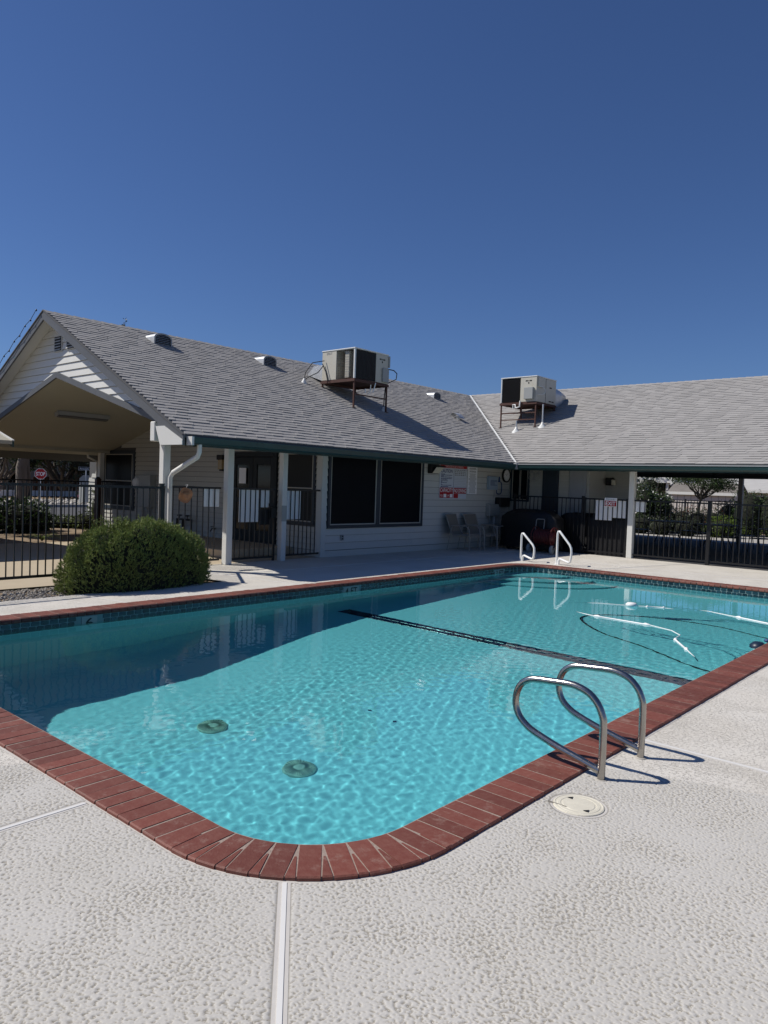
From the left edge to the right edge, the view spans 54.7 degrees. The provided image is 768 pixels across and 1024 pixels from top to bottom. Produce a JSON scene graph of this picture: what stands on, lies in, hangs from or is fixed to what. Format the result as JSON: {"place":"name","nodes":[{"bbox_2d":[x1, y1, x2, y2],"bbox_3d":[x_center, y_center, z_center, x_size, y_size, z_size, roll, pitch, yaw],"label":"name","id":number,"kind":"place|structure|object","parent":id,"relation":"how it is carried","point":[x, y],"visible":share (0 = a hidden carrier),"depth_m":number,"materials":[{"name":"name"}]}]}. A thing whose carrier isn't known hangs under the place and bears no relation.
{"place":"outdoors","nodes":[
{"label":"outdoors","id":0,"kind":"place"},
{"bbox_2d":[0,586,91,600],"bbox_3d":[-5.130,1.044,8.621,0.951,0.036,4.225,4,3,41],"label":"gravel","id":1,"kind":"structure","parent":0,"point":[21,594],"depth_m":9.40,"materials":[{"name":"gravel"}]},
{"bbox_2d":[5,507,87,516],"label":"street","id":2,"kind":"structure","parent":0,"point":[66,510],"depth_m":33.28,"materials":[{"name":"asphalt"}]},
{"bbox_2d":[0,528,101,543],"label":"garden bed","id":3,"kind":"object","parent":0,"point":[10,538],"depth_m":18.31,"materials":[{"name":"soil"}]},
{"bbox_2d":[13,458,27,505],"bbox_3d":[-11.596,-2.009,24.023,3.638,4.797,3.700,3,2,19],"label":"tree","id":4,"kind":"object","parent":3,"relation":"on","point":[21,468],"depth_m":23.79,"materials":[{"name":"grey plant"}]},
{"bbox_2d":[25,459,30,503],"bbox_3d":[-11.485,-2.165,24.246,3.182,5.080,3.712,4,3,41],"label":"tree","id":5,"kind":"object","parent":3,"relation":"on","point":[28,472],"depth_m":24.34,"materials":[{"name":"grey plant"}]},
{"bbox_2d":[0,496,62,533],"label":"shrub","id":6,"kind":"object","parent":3,"relation":"on","point":[18,528],"visible":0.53,"depth_m":19.12,"materials":[{"name":"green plant"}]},
{"bbox_2d":[0,479,88,524],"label":"pool fence","id":7,"kind":"object","parent":3,"relation":"on","point":[30,480],"visible":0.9,"depth_m":19.19,"materials":[{"name":"metal"}]},
{"bbox_2d":[51,514,74,527],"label":"shrub","id":8,"kind":"object","parent":3,"relation":"on","point":[64,525],"visible":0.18,"depth_m":21.43,"materials":[{"name":"green plant"}]},
{"bbox_2d":[69,488,94,528],"bbox_3d":[-8.457,-0.038,21.459,1.264,1.869,1.008,2,2,-2],"label":"shrub","id":9,"kind":"object","parent":3,"relation":"on","point":[79,526],"visible":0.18,"depth_m":21.27,"materials":[{"name":"green plant"}]},
{"bbox_2d":[94,477,115,527],"bbox_3d":[-7.582,-0.211,20.203,0.140,1.490,0.589,4,3,41],"label":"pool fence","id":10,"kind":"object","parent":3,"relation":"on","point":[98,481],"visible":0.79,"depth_m":20.02,"materials":[{"name":"metal"}]},
{"bbox_2d":[0,581,212,601],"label":"planter bed","id":11,"kind":"object","parent":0,"point":[51,593],"depth_m":9.54,"materials":[{"name":"soil"}]},
{"bbox_2d":[52,514,212,595],"bbox_3d":[-3.395,0.549,10.274,1.100,1.061,2.383,4,3,41],"label":"rosemary shrub","id":12,"kind":"object","parent":11,"relation":"on","point":[134,555],"visible":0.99,"depth_m":9.85,"materials":[{"name":"green plant"}]},
{"bbox_2d":[0,431,314,589],"bbox_3d":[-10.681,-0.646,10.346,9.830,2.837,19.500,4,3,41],"label":"walkway","id":13,"kind":"structure","parent":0,"point":[25,583],"depth_m":13.18,"materials":[{"name":"concrete"}]},
{"bbox_2d":[0,482,164,579],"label":"pool fence","id":14,"kind":"object","parent":13,"relation":"on","point":[160,487],"visible":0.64,"depth_m":9.86,"materials":[{"name":"metal"}]},
{"bbox_2d":[0,496,764,591],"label":"ground","id":15,"kind":"structure","parent":0,"point":[15,589],"depth_m":10.69,"materials":[{"name":"concrete"}]},
{"bbox_2d":[0,458,45,497],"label":"tree","id":16,"kind":"object","parent":15,"relation":"on","point":[10,473],"visible":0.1,"depth_m":47.69,"materials":[{"name":"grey plant"}]},
{"bbox_2d":[0,490,78,497],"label":"wall","id":17,"kind":"structure","parent":15,"relation":"on","point":[72,493],"depth_m":47.72,"materials":[{"name":"white paint"}]},
{"bbox_2d":[0,458,83,490],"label":"house","id":18,"kind":"structure","parent":15,"relation":"on","point":[14,476],"depth_m":54.17,"materials":[{"name":"beige"}]},
{"bbox_2d":[2,504,87,517],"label":"street kerb","id":19,"kind":"structure","parent":15,"relation":"on","point":[66,505],"depth_m":36.74,"materials":[{"name":"grey concrete"}]},
{"bbox_2d":[33,476,79,497],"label":"wooden fence","id":20,"kind":"object","parent":15,"relation":"on","point":[46,482],"visible":0.09,"depth_m":51.93,"materials":[{"name":"brown paint"}]},
{"bbox_2d":[31,459,89,498],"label":"tree","id":21,"kind":"object","parent":15,"relation":"on","point":[54,474],"visible":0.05,"depth_m":49.35,"materials":[{"name":"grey plant"}]},
{"bbox_2d":[636,477,672,494],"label":"tree","id":22,"kind":"object","parent":15,"relation":"on","point":[653,484],"visible":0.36,"depth_m":43.42,"materials":[{"name":"green plant"}]},
{"bbox_2d":[635,481,674,519],"bbox_3d":[10.477,-0.193,30.241,2.609,2.212,1.524,4,3,41],"label":"shrub","id":23,"kind":"object","parent":15,"relation":"on","point":[645,494],"visible":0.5,"depth_m":29.69,"materials":[{"name":"green plant"}]},
{"bbox_2d":[637,478,695,497],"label":"carport","id":24,"kind":"object","parent":15,"relation":"on","point":[664,480],"visible":0.15,"depth_m":43.19,"materials":[{"name":"white paint"}]},
{"bbox_2d":[635,512,705,536],"bbox_3d":[10.829,0.596,28.728,3.136,1.094,1.226,3,2,30],"label":"shrub","id":25,"kind":"object","parent":15,"relation":"on","point":[651,529],"visible":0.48,"depth_m":28.47,"materials":[{"name":"green plant"}]},
{"bbox_2d":[669,505,722,531],"bbox_3d":[12.518,0.433,30.434,2.969,1.538,1.176,3,2,33],"label":"shrub","id":26,"kind":"object","parent":15,"relation":"on","point":[684,512],"visible":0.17,"depth_m":30.16,"materials":[{"name":"green plant"}]},
{"bbox_2d":[666,478,738,508],"bbox_3d":[13.633,-0.750,31.866,3.341,3.245,2.994,4,3,41],"label":"tree","id":27,"kind":"object","parent":15,"relation":"on","point":[718,484],"visible":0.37,"depth_m":31.56,"materials":[{"name":"green plant"}]},
{"bbox_2d":[667,483,748,514],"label":"shed","id":28,"kind":"structure","parent":15,"relation":"on","point":[680,492],"depth_m":37.24,"materials":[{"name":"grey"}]},
{"bbox_2d":[701,515,745,538],"bbox_3d":[12.833,0.676,28.175,1.460,1.156,1.572,2,2,-12],"label":"shrub","id":29,"kind":"object","parent":15,"relation":"on","point":[720,530],"visible":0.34,"depth_m":27.76,"materials":[{"name":"green plant"}]},
{"bbox_2d":[716,499,736,519],"bbox_3d":[15.127,0.405,32.075,1.416,1.968,2.121,1,2,-30],"label":"shrub","id":30,"kind":"object","parent":15,"relation":"on","point":[726,513],"visible":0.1,"depth_m":32.06,"materials":[{"name":"green plant"}]},
{"bbox_2d":[717,478,767,500],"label":"house","id":31,"kind":"structure","parent":15,"relation":"on","point":[750,485],"depth_m":44.18,"materials":[{"name":"grey"}]},
{"bbox_2d":[724,519,762,535],"bbox_3d":[13.489,0.687,30.690,4.168,1.115,1.604,4,3,41],"label":"shrub","id":32,"kind":"object","parent":15,"relation":"on","point":[747,532],"visible":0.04,"depth_m":29.45,"materials":[{"name":"green plant"}]},
{"bbox_2d":[730,489,767,536],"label":"shrub","id":33,"kind":"object","parent":15,"relation":"on","point":[752,498],"visible":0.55,"depth_m":29.44,"materials":[{"name":"green plant"}]},
{"bbox_2d":[0,546,767,1023],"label":"pool deck","id":34,"kind":"structure","parent":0,"point":[644,900],"depth_m":2.63,"materials":[{"name":"white"}]},
{"bbox_2d":[0,309,767,564],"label":"clubhouse","id":35,"kind":"structure","parent":34,"relation":"on","point":[180,411],"depth_m":16.93,"materials":[{"name":"grey"}]},
{"bbox_2d":[54,410,109,421],"bbox_3d":[-6.994,-2.222,17.245,0.197,0.150,1.250,4,3,41],"label":"tube light","id":36,"kind":"object","parent":35,"relation":"attached to","point":[81,416],"visible":1,"depth_m":17.16,"materials":[{"name":"grey paint"}]},
{"bbox_2d":[104,450,135,510],"bbox_3d":[-7.291,-0.884,20.396,1.680,1.620,0.060,4,3,41],"label":"window","id":37,"kind":"structure","parent":35,"relation":"in","point":[119,465],"depth_m":20.32,"materials":[{"name":"black glass"}]},
{"bbox_2d":[132,476,138,489],"bbox_3d":[-6.506,-0.773,19.567,0.360,0.370,0.195,4,3,41],"label":"electric meter","id":38,"kind":"object","parent":35,"relation":"attached to","point":[135,481],"visible":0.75,"depth_m":19.48,"materials":[{"name":"grey"}]},
{"bbox_2d":[138,475,155,518],"bbox_3d":[-6.166,-0.200,19.285,0.540,1.530,0.175,4,3,41],"label":"meter box","id":39,"kind":"object","parent":35,"relation":"attached to","point":[147,480],"visible":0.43,"depth_m":19.14,"materials":[{"name":"grey"}]},
{"bbox_2d":[176,514,191,532],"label":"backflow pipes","id":40,"kind":"object","parent":35,"relation":"on","point":[187,519],"visible":0.56,"depth_m":18.10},
{"bbox_2d":[172,486,220,560],"bbox_3d":[-3.297,0.213,12.864,0.032,1.310,1.090,4,3,41],"label":"pool fence","id":41,"kind":"object","parent":35,"relation":"attached to","point":[203,488],"visible":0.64,"depth_m":12.93,"materials":[{"name":"metal"}]},
{"bbox_2d":[178,485,192,502],"bbox_3d":[-3.373,-0.309,12.629,0.087,0.321,0.276,4,3,41],"label":"straw hat","id":42,"kind":"object","parent":41,"relation":"hanging from","point":[185,495],"visible":1,"depth_m":12.61,"materials":[{"name":"brown"}]},
{"bbox_2d":[204,489,218,506],"bbox_3d":[-3.063,-0.252,13.155,0.013,0.315,0.340,4,3,41],"label":"notice board","id":43,"kind":"object","parent":41,"relation":"attached to","point":[206,492],"visible":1,"depth_m":13.16,"materials":[{"name":"white"}]},
{"bbox_2d":[216,455,223,470],"bbox_3d":[-3.772,-1.137,17.207,0.220,0.370,0.130,4,3,41],"label":"porch lantern","id":44,"kind":"object","parent":35,"relation":"attached to","point":[220,458],"visible":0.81,"depth_m":17.15,"materials":[{"name":"black"}]},
{"bbox_2d":[239,468,245,483],"bbox_3d":[-3.196,-0.821,16.779,0.240,0.350,0.012,4,3,41],"label":"paper notice","id":45,"kind":"object","parent":35,"relation":"attached to","point":[242,475],"visible":1,"depth_m":16.77,"materials":[{"name":"white"}]},
{"bbox_2d":[232,457,253,540],"bbox_3d":[-3.204,-0.305,16.830,0.720,1.875,0.045,4,3,41],"label":"door","id":46,"kind":"structure","parent":35,"relation":"in","point":[239,462],"depth_m":16.85,"materials":[{"name":"black paint"}]},
{"bbox_2d":[232,488,286,560],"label":"pool gate","id":47,"kind":"structure","parent":35,"relation":"attached to","point":[265,515],"depth_m":14.01,"materials":[{"name":"metal"}]},
{"bbox_2d":[239,490,258,521],"bbox_3d":[-2.511,-0.113,13.796,0.013,0.600,0.450,4,3,41],"label":"notice board","id":48,"kind":"object","parent":47,"relation":"attached to","point":[248,504],"visible":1,"depth_m":13.79,"materials":[{"name":"white"}]},
{"bbox_2d":[261,490,269,506],"bbox_3d":[-2.253,-0.252,14.081,0.013,0.325,0.220,4,3,41],"label":"notice board","id":49,"kind":"object","parent":47,"relation":"attached to","point":[263,497],"visible":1,"depth_m":14.06,"materials":[{"name":"white"}]},
{"bbox_2d":[251,457,273,542],"bbox_3d":[-2.655,-0.270,16.350,0.720,1.875,0.045,4,3,41],"label":"door","id":50,"kind":"structure","parent":35,"relation":"in","point":[263,467],"depth_m":16.35,"materials":[{"name":"black paint"}]},
{"bbox_2d":[286,453,316,525],"bbox_3d":[-1.778,-0.520,15.571,0.990,1.550,0.060,4,3,41],"label":"window","id":51,"kind":"structure","parent":35,"relation":"in","point":[302,468],"depth_m":15.46,"materials":[{"name":"black glass"}]},
{"bbox_2d":[285,489,320,555],"bbox_3d":[-1.653,0.204,14.741,0.032,1.310,1.000,4,3,41],"label":"pool fence","id":52,"kind":"object","parent":35,"relation":"attached to","point":[301,553],"visible":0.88,"depth_m":14.77,"materials":[{"name":"metal"}]},
{"bbox_2d":[287,491,300,518],"bbox_3d":[-1.806,-0.137,14.600,0.013,0.560,0.430,4,3,41],"label":"notice board","id":53,"kind":"object","parent":52,"relation":"attached to","point":[292,504],"visible":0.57,"depth_m":14.61,"materials":[{"name":"white"}]},
{"bbox_2d":[301,347,396,412],"bbox_3d":[-0.916,-3.175,18.174,2.207,1.418,1.633,3,2,17],"label":"rooftop air conditioner","id":54,"kind":"object","parent":35,"relation":"on","point":[354,369],"visible":0.98,"depth_m":17.81,"materials":[{"name":"beige metal"}]},
{"bbox_2d":[326,456,424,528],"bbox_3d":[-0.120,-0.454,16.399,0.060,1.585,3.140,4,3,41],"label":"window","id":55,"kind":"structure","parent":35,"relation":"in","point":[362,493],"depth_m":16.27,"materials":[{"name":"black glass"}]},
{"bbox_2d":[428,464,445,473],"bbox_3d":[1.260,-1.032,17.753,0.220,0.230,0.420,4,3,41],"label":"flood lamp","id":56,"kind":"object","parent":35,"relation":"attached to","point":[435,469],"visible":0.83,"depth_m":17.66,"materials":[{"name":"black"}]},
{"bbox_2d":[439,465,466,498],"bbox_3d":[1.728,-0.800,18.461,0.016,0.940,1.140,4,3,41],"label":"pool rules sign","id":57,"kind":"object","parent":35,"relation":"attached to","point":[452,482],"visible":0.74,"depth_m":18.45,"materials":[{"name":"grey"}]},
{"bbox_2d":[467,467,477,493],"bbox_3d":[2.272,-0.849,19.084,0.009,0.780,0.425,4,3,41],"label":"rules notice","id":58,"kind":"object","parent":35,"relation":"attached to","point":[472,482],"visible":0.87,"depth_m":19.08,"materials":[{"name":"white"}]},
{"bbox_2d":[487,476,497,489],"bbox_3d":[2.878,-0.668,19.727,0.092,0.563,0.420,4,3,41],"label":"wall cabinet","id":59,"kind":"object","parent":35,"relation":"attached to","point":[492,482],"depth_m":19.64,"materials":[{"name":"grey metal"}]},
{"bbox_2d":[486,504,499,544],"bbox_3d":[2.899,0.337,19.792,0.137,1.095,0.537,4,3,41],"label":"electric box","id":60,"kind":"object","parent":35,"relation":"attached to","point":[493,510],"visible":0.81,"depth_m":19.73,"materials":[{"name":"grey"}]},
{"bbox_2d":[495,497,509,506],"bbox_3d":[3.196,-0.255,20.062,0.170,0.270,0.520,4,3,41],"label":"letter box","id":61,"kind":"object","parent":35,"relation":"attached to","point":[502,502],"visible":0.84,"depth_m":19.94,"materials":[{"name":"black"}]},
{"bbox_2d":[502,469,510,482],"bbox_3d":[3.339,-0.998,20.253,0.060,0.390,0.390,4,3,41],"label":"wall clock","id":62,"kind":"object","parent":35,"relation":"attached to","point":[506,475],"depth_m":20.23,"materials":[{"name":"black"}]},
{"bbox_2d":[510,470,529,501],"bbox_3d":[3.707,-0.749,20.231,0.580,0.920,0.060,4,3,41],"label":"window","id":63,"kind":"structure","parent":35,"relation":"in","point":[519,482],"depth_m":20.21,"materials":[{"name":"black glass"}]},
{"bbox_2d":[498,375,565,427],"bbox_3d":[4.453,-3.135,21.826,1.330,1.443,1.970,4,3,41],"label":"rooftop air conditioner","id":64,"kind":"object","parent":35,"relation":"on","point":[535,392],"visible":1,"depth_m":21.25,"materials":[{"name":"beige metal"}]},
{"bbox_2d":[527,470,539,481],"bbox_3d":[4.042,-1.003,19.820,0.391,0.391,0.165,4,3,41],"label":"wall fan","id":65,"kind":"object","parent":35,"relation":"attached to","point":[534,474],"depth_m":19.79,"materials":[{"name":"grey"}]},
{"bbox_2d":[542,470,558,513],"bbox_3d":[4.356,-0.084,19.609,0.460,2.060,0.105,4,3,41],"label":"door","id":66,"kind":"structure","parent":35,"relation":"in","point":[550,485],"depth_m":19.58,"materials":[{"name":"grey paint"}]},
{"bbox_2d":[568,471,586,512],"bbox_3d":[4.963,-0.046,19.112,0.470,2.060,0.053,4,3,41],"label":"door","id":67,"kind":"structure","parent":35,"relation":"in","point":[578,479],"depth_m":19.08,"materials":[{"name":"grey paint"}]},
{"bbox_2d":[579,497,627,557],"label":"pool gate","id":68,"kind":"structure","parent":35,"relation":"attached to","point":[582,547],"depth_m":17.94,"materials":[{"name":"metal"}]},
{"bbox_2d":[595,500,611,520],"bbox_3d":[5.327,-0.046,17.980,0.425,0.485,0.013,4,3,41],"label":"notice board","id":69,"kind":"object","parent":68,"relation":"attached to","point":[601,514],"visible":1,"depth_m":18.00,"materials":[{"name":"white"}]},
{"bbox_2d":[604,498,616,506],"bbox_3d":[5.428,-0.234,17.782,0.310,0.210,0.020,4,3,41],"label":"exit sign","id":70,"kind":"object","parent":68,"relation":"attached to","point":[610,502],"visible":1,"depth_m":17.77,"materials":[{"name":"white"}]},
{"bbox_2d":[613,501,627,518],"bbox_3d":[5.651,-0.060,17.696,0.395,0.415,0.013,4,3,41],"label":"notice board","id":71,"kind":"object","parent":68,"relation":"attached to","point":[619,510],"visible":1,"depth_m":17.70,"materials":[{"name":"white"}]},
{"bbox_2d":[605,478,615,485],"bbox_3d":[5.950,-0.795,19.462,0.260,0.200,0.150,4,3,41],"label":"wall lantern","id":72,"kind":"object","parent":35,"relation":"attached to","point":[611,481],"depth_m":19.41,"materials":[{"name":"black"}]},
{"bbox_2d":[0,563,767,881],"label":"swimming pool","id":73,"kind":"structure","parent":34,"relation":"in","point":[176,828],"depth_m":3.72,"materials":[{"name":"paint"}]},
{"bbox_2d":[0,571,767,844],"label":"pool water","id":74,"kind":"structure","parent":73,"relation":"in","point":[342,717],"depth_m":5.99,"materials":[{"name":"liquid"}]},
{"bbox_2d":[600,602,670,608],"bbox_3d":[3.442,1.345,10.796,1.464,0.080,0.168,2,2,11],"label":"hose float","id":75,"kind":"object","parent":74,"relation":"on","point":[631,604],"visible":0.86,"depth_m":10.71,"materials":[{"name":"white"}]},
{"bbox_2d":[579,610,767,656],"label":"cleaner hose","id":76,"kind":"object","parent":74,"relation":"on","point":[679,643],"visible":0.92,"depth_m":9.46,"materials":[{"name":"white plastic"}]},
{"bbox_2d":[749,639,767,647],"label":"pool cleaner","id":77,"kind":"object","parent":74,"relation":"on","point":[755,644],"visible":0.56,"depth_m":8.07,"materials":[{"name":"blue plastic"}]},
{"bbox_2d":[445,514,480,551],"bbox_3d":[1.921,0.500,18.117,0.726,0.873,0.562,3,2,34],"label":"patio chair","id":78,"kind":"object","parent":34,"relation":"on","point":[453,524],"visible":1,"depth_m":18.17,"materials":[{"name":"grey"}]},
{"bbox_2d":[463,514,497,550],"bbox_3d":[2.405,0.500,18.609,0.726,0.873,0.562,4,3,44],"label":"patio chair","id":79,"kind":"object","parent":34,"relation":"on","point":[469,519],"visible":0.9,"depth_m":18.72,"materials":[{"name":"grey"}]},
{"bbox_2d":[481,524,502,548],"bbox_3d":[2.868,0.634,19.224,0.501,0.590,0.564,4,3,41],"label":"side table","id":80,"kind":"object","parent":34,"relation":"on","point":[497,526],"visible":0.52,"depth_m":19.16,"materials":[{"name":"grey"}]},
{"bbox_2d":[518,533,534,560],"bbox_3d":[3.058,0.750,15.808,0.098,0.612,0.456,0,3,-38],"label":"step rail","id":81,"kind":"object","parent":34,"relation":"on","point":[526,556],"visible":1,"depth_m":15.85,"materials":[{"name":"white"}]},
{"bbox_2d":[499,508,563,552],"bbox_3d":[3.737,0.444,18.818,1.662,1.053,0.593,4,3,41],"label":"covered barbecue","id":82,"kind":"object","parent":34,"relation":"on","point":[515,523],"visible":0.88,"depth_m":18.63,"materials":[{"name":"fabric"}]},
{"bbox_2d":[526,519,561,554],"bbox_3d":[3.901,0.590,18.024,0.698,0.829,0.560,4,3,41],"label":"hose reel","id":83,"kind":"object","parent":34,"relation":"on","point":[543,536],"visible":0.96,"depth_m":17.88,"materials":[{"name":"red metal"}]},
{"bbox_2d":[511,493,584,553],"bbox_3d":[4.160,0.270,18.955,2.004,1.425,0.064,4,3,41],"label":"pool fence","id":84,"kind":"object","parent":34,"relation":"on","point":[570,498],"visible":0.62,"depth_m":18.55,"materials":[{"name":"metal"}]},
{"bbox_2d":[512,675,606,781],"bbox_3d":[0.953,1.150,4.054,0.584,0.487,0.067,4,3,41],"label":"grab rail","id":85,"kind":"object","parent":34,"relation":"on","point":[599,768],"visible":1,"depth_m":3.99,"materials":[{"name":"silver metal"}]},
{"bbox_2d":[555,531,572,564],"bbox_3d":[3.704,0.742,15.269,0.098,0.710,0.456,0,3,-38],"label":"step rail","id":86,"kind":"object","parent":34,"relation":"on","point":[557,562],"visible":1,"depth_m":15.31,"materials":[{"name":"white"}]},
{"bbox_2d":[548,794,607,817],"bbox_3d":[0.934,1.405,3.561,0.268,0.010,0.268,4,3,41],"label":"skimmer lid","id":87,"kind":"object","parent":34,"relation":"on","point":[579,806],"visible":1,"depth_m":3.54,"materials":[{"name":"beige plastic"}]},
{"bbox_2d":[556,663,646,759],"bbox_3d":[1.281,1.149,4.403,0.584,0.487,0.067,4,3,41],"label":"grab rail","id":88,"kind":"object","parent":34,"relation":"on","point":[639,748],"visible":0.96,"depth_m":4.32,"materials":[{"name":"silver metal"}]},
{"bbox_2d":[632,500,712,565],"bbox_3d":[6.524,0.429,16.886,1.731,1.415,0.083,4,3,41],"label":"pool fence","id":89,"kind":"object","parent":34,"relation":"on","point":[708,533],"visible":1,"depth_m":16.72,"materials":[{"name":"metal"}]},
{"bbox_2d":[636,501,645,511],"bbox_3d":[6.013,-0.122,17.379,0.240,0.245,0.013,4,3,41],"label":"notice board","id":90,"kind":"object","parent":89,"relation":"attached to","point":[642,504],"visible":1,"depth_m":17.38,"materials":[{"name":"white"}]},
{"bbox_2d":[710,503,767,567],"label":"pool fence","id":91,"kind":"object","parent":34,"relation":"on","point":[738,563],"visible":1,"depth_m":15.91,"materials":[{"name":"metal"}]},
{"bbox_2d":[0,0,767,394],"label":"sky","id":92,"kind":"structure","parent":0,"point":[472,195],"materials":[{"name":"blue"}]},
{"bbox_2d":[495,532,767,570],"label":"patio slab","id":93,"kind":"structure","parent":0,"point":[714,538],"depth_m":26.65,"materials":[{"name":"grey concrete"}]},
{"bbox_2d":[558,512,635,556],"bbox_3d":[5.280,0.534,18.453,1.970,1.010,0.447,4,3,41],"label":"covered furniture","id":94,"kind":"object","parent":93,"relation":"on","point":[591,533],"visible":0.49,"depth_m":18.23,"materials":[{"name":"black plastic"}]},
{"bbox_2d":[668,499,762,533],"bbox_3d":[16.019,0.304,30.104,12.564,1.395,0.064,4,3,41],"label":"pool fence","id":95,"kind":"object","parent":93,"relation":"on","point":[685,500],"visible":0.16,"depth_m":32.06,"materials":[{"name":"metal"}]},
{"bbox_2d":[596,536,767,570],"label":"breezeway floor","id":96,"kind":"structure","parent":0,"point":[718,554],"depth_m":19.91,"materials":[{"name":"concrete"}]},
{"bbox_2d":[648,520,689,543],"bbox_3d":[8.884,0.641,23.194,1.240,0.726,1.240,4,3,41],"label":"patio table","id":97,"kind":"object","parent":96,"relation":"on","point":[663,521],"visible":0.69,"depth_m":23.16,"materials":[{"name":"grey paint"}]},
{"bbox_2d":[664,515,683,546],"bbox_3d":[8.690,0.549,22.248,0.505,0.952,0.554,2,2,13],"label":"iron chair","id":98,"kind":"object","parent":96,"relation":"on","point":[677,530],"visible":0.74,"depth_m":22.07,"materials":[{"name":"black paint"}]},
{"bbox_2d":[677,514,701,543],"bbox_3d":[9.720,0.538,23.579,0.554,0.952,0.505,1,2,-24],"label":"iron chair","id":99,"kind":"object","parent":96,"relation":"on","point":[688,531],"visible":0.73,"depth_m":23.53,"materials":[{"name":"black paint"}]},
{"bbox_2d":[691,515,714,546],"bbox_3d":[9.667,0.573,22.543,0.505,0.952,0.554,2,2,-13],"label":"iron chair","id":100,"kind":"object","parent":96,"relation":"on","point":[699,527],"visible":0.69,"depth_m":22.64,"materials":[{"name":"black paint"}]},
{"bbox_2d":[696,523,738,549],"bbox_3d":[9.729,0.724,21.657,1.240,0.726,1.240,4,3,41],"label":"patio table","id":101,"kind":"object","parent":96,"relation":"on","point":[730,525],"visible":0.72,"depth_m":21.61,"materials":[{"name":"grey paint"}]},
{"bbox_2d":[715,518,739,552],"bbox_3d":[9.576,0.635,20.678,0.505,0.952,0.554,2,2,7],"label":"iron chair","id":102,"kind":"object","parent":96,"relation":"on","point":[738,529],"visible":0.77,"depth_m":20.50,"materials":[{"name":"black paint"}]},
{"bbox_2d":[737,518,762,550],"bbox_3d":[10.633,0.640,21.565,0.554,0.952,0.505,2,2,5],"label":"iron chair","id":103,"kind":"object","parent":96,"relation":"on","point":[743,536],"visible":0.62,"depth_m":21.56,"materials":[{"name":"black paint"}]},
{"bbox_2d":[747,519,767,553],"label":"iron chair","id":104,"kind":"object","parent":96,"relation":"on","point":[761,538],"visible":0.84,"depth_m":20.64,"materials":[{"name":"black paint"}]},
{"label":"rock bed soil","id":105,"kind":"structure","parent":0,"visible":0},
{"bbox_2d":[35,468,45,500],"bbox_3d":[-18.506,-1.437,39.981,0.573,1.806,0.097,1,2,-25],"label":"stop sign","id":106,"kind":"object","parent":105,"relation":"on","point":[40,474],"visible":0.96,"depth_m":39.93,"materials":[{"name":"red"}]},
{"bbox_2d":[0,498,88,503],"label":"river rock","id":107,"kind":"object","parent":105,"relation":"on","point":[58,501],"visible":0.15,"depth_m":39.20,"materials":[{"name":"stone"}]},
{"bbox_2d":[78,467,89,503],"bbox_3d":[-15.356,-1.289,38.222,0.740,2.050,0.088,1,2,-22],"label":"street sign","id":108,"kind":"object","parent":105,"relation":"on","point":[85,477],"visible":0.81,"depth_m":38.20,"materials":[{"name":"metal"}]},
{"bbox_2d":[79,487,88,502],"bbox_3d":[-15.723,-0.934,39.184,0.520,1.050,0.550,4,3,41],"label":"utility cabinet","id":109,"kind":"object","parent":105,"relation":"on","point":[81,494],"visible":0.1,"depth_m":38.95,"materials":[{"name":"grey"}]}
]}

